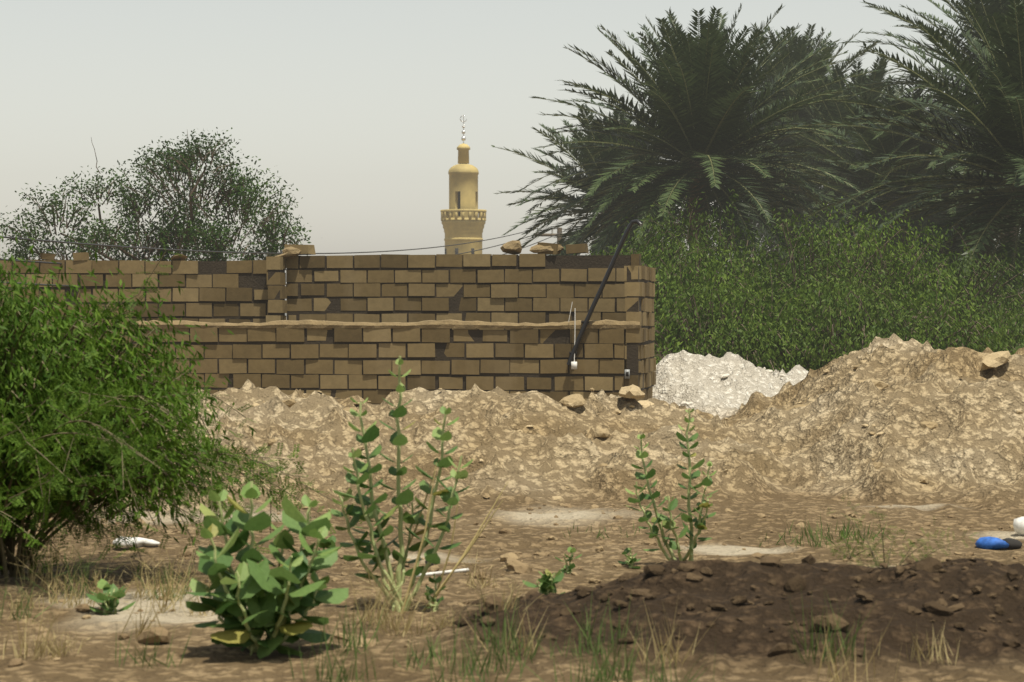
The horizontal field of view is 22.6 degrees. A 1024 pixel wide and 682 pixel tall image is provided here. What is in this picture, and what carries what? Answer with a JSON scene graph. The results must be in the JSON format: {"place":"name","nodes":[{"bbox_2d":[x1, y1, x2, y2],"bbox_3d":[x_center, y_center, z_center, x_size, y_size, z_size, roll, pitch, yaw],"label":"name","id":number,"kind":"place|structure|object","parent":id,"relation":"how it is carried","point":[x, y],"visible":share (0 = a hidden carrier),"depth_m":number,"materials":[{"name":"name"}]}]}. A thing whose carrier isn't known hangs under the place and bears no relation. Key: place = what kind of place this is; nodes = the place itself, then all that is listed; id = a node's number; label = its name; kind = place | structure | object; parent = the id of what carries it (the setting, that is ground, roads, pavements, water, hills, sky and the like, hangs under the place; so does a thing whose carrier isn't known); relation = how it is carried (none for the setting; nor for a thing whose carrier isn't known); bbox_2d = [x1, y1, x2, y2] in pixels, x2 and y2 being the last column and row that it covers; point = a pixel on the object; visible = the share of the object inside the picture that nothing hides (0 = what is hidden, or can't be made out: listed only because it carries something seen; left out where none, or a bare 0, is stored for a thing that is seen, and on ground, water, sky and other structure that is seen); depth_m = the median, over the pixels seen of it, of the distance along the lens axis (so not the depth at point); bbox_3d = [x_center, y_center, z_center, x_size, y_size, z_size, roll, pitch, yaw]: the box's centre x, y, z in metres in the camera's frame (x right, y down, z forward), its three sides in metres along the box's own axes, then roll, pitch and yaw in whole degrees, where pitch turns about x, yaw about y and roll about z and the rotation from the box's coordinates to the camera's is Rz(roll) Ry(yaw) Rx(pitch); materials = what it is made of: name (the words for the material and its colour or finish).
{"place":"outdoors","nodes":[
{"label":"outdoors","id":0,"kind":"place"},
{"bbox_2d":[0,317,1023,681],"bbox_3d":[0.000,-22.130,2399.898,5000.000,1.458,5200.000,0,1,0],"label":"ground","id":1,"kind":"structure","parent":0,"point":[770,453],"depth_m":19.43,"materials":[{"name":"soil"}]},
{"bbox_2d":[86,579,135,614],"bbox_3d":[-2.060,1.331,13.108,0.257,0.204,0.230,0,1,35],"label":"seedling","id":2,"kind":"object","parent":1,"relation":"on","point":[108,602],"visible":0.86,"depth_m":13.07,"materials":[{"name":"green plant"}]},
{"bbox_2d":[0,127,311,260],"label":"broadleaf tree","id":3,"kind":"object","parent":1,"relation":"on","point":[183,164],"visible":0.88,"depth_m":51.58,"materials":[{"name":"green plant"}]},
{"bbox_2d":[0,227,364,582],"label":"mesquite bush","id":4,"kind":"object","parent":1,"relation":"on","point":[75,417],"visible":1,"depth_m":14.72,"materials":[{"name":"green plant"}]},
{"bbox_2d":[185,481,348,658],"bbox_3d":[-1.090,1.043,11.408,0.713,0.832,0.768,0,1,0],"label":"leafy shrub","id":5,"kind":"object","parent":1,"relation":"on","point":[273,599],"visible":0.98,"depth_m":11.37,"materials":[{"name":"green plant"}]},
{"bbox_2d":[313,535,341,551],"bbox_3d":[-1.220,1.364,16.808,0.177,0.172,0.200,0,1,-30],"label":"seedling","id":6,"kind":"object","parent":1,"relation":"on","point":[329,542],"visible":0.45,"depth_m":16.77,"materials":[{"name":"green plant"}]},
{"bbox_2d":[0,254,655,404],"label":"brick wall","id":7,"kind":"structure","parent":1,"relation":"on","point":[342,363],"depth_m":36.40,"materials":[{"name":"brown brick"}]},
{"bbox_2d":[40,240,640,327],"bbox_3d":[-3.532,-0.810,36.000,10.918,1.249,2.576,0,1,8],"label":"wall debris","id":8,"kind":"object","parent":7,"relation":"on","point":[294,250],"depth_m":34.66,"materials":[{"name":"brick"}]},
{"bbox_2d":[567,219,641,378],"bbox_3d":[1.233,-0.558,34.009,1.020,2.113,0.137,0,1,11],"label":"service pipe and switch","id":9,"kind":"object","parent":7,"relation":"attached to","point":[573,352],"visible":1,"depth_m":33.99,"materials":[{"name":"black metal"}]},
{"bbox_2d":[0,228,781,286],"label":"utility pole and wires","id":10,"kind":"object","parent":1,"relation":"on","point":[559,231],"visible":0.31,"depth_m":47.31,"materials":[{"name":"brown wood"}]},
{"bbox_2d":[331,356,507,613],"bbox_3d":[-0.475,0.750,13.172,0.911,1.345,0.462,0,1,0],"label":"leafy plant","id":11,"kind":"object","parent":1,"relation":"on","point":[448,495],"visible":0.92,"depth_m":13.14,"materials":[{"name":"green plant"}]},
{"bbox_2d":[424,573,445,611],"bbox_3d":[-0.397,1.301,13.065,0.118,0.226,0.161,0,1,0],"label":"seedling","id":12,"kind":"object","parent":1,"relation":"on","point":[428,593],"visible":0.94,"depth_m":13.07,"materials":[{"name":"green plant"}]},
{"bbox_2d":[440,115,486,253],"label":"minaret","id":13,"kind":"object","parent":1,"relation":"on","point":[462,222],"visible":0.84,"depth_m":178.96,"materials":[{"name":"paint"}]},
{"bbox_2d":[0,532,960,681],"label":"dry grass tufts","id":14,"kind":"object","parent":1,"relation":"on","point":[170,588],"visible":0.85,"depth_m":11.25,"materials":[{"name":"plant"}]},
{"bbox_2d":[7,350,1023,666],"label":"soil clods","id":15,"kind":"object","parent":1,"relation":"on","point":[797,582],"visible":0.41,"depth_m":12.45,"materials":[{"name":"brown soil"}]},
{"bbox_2d":[522,569,564,594],"bbox_3d":[0.169,1.288,13.472,0.200,0.188,0.274,0,1,-26],"label":"seedling","id":16,"kind":"object","parent":1,"relation":"on","point":[548,581],"visible":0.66,"depth_m":13.46,"materials":[{"name":"green plant"}]},
{"bbox_2d":[112,517,1023,576],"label":"litter bags","id":17,"kind":"object","parent":1,"relation":"on","point":[992,543],"visible":0.84,"depth_m":17.65,"materials":[{"name":"white plastic"}]},
{"bbox_2d":[555,547,581,573],"bbox_3d":[0.346,1.360,15.726,0.120,0.193,0.149,0,1,41],"label":"seedling","id":18,"kind":"object","parent":1,"relation":"on","point":[567,569],"visible":0.92,"depth_m":15.72,"materials":[{"name":"green plant"}]},
{"bbox_2d":[618,548,640,567],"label":"seedling","id":19,"kind":"object","parent":1,"relation":"on","point":[630,562],"visible":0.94,"depth_m":16.14,"materials":[{"name":"green plant"}]},
{"bbox_2d":[625,408,717,560],"bbox_3d":[1.013,0.939,16.208,0.601,1.024,0.355,0,1,0],"label":"leafy plant","id":20,"kind":"object","parent":1,"relation":"on","point":[670,523],"visible":0.91,"depth_m":16.20,"materials":[{"name":"green plant"}]},
{"bbox_2d":[491,0,1023,316],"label":"palm trees","id":21,"kind":"object","parent":1,"relation":"on","point":[810,137],"visible":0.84,"depth_m":68.57,"materials":[{"name":"green"}]},
{"bbox_2d":[563,495,978,567],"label":"grass","id":22,"kind":"object","parent":1,"relation":"on","point":[844,535],"visible":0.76,"depth_m":16.78,"materials":[{"name":"green"}]},
{"bbox_2d":[563,189,1023,372],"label":"mesquite thicket","id":23,"kind":"object","parent":1,"relation":"on","point":[808,313],"visible":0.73,"depth_m":45.70,"materials":[{"name":"green plant"}]},
{"bbox_2d":[0,0,1023,316],"label":"sky","id":24,"kind":"structure","parent":0,"point":[358,106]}
]}

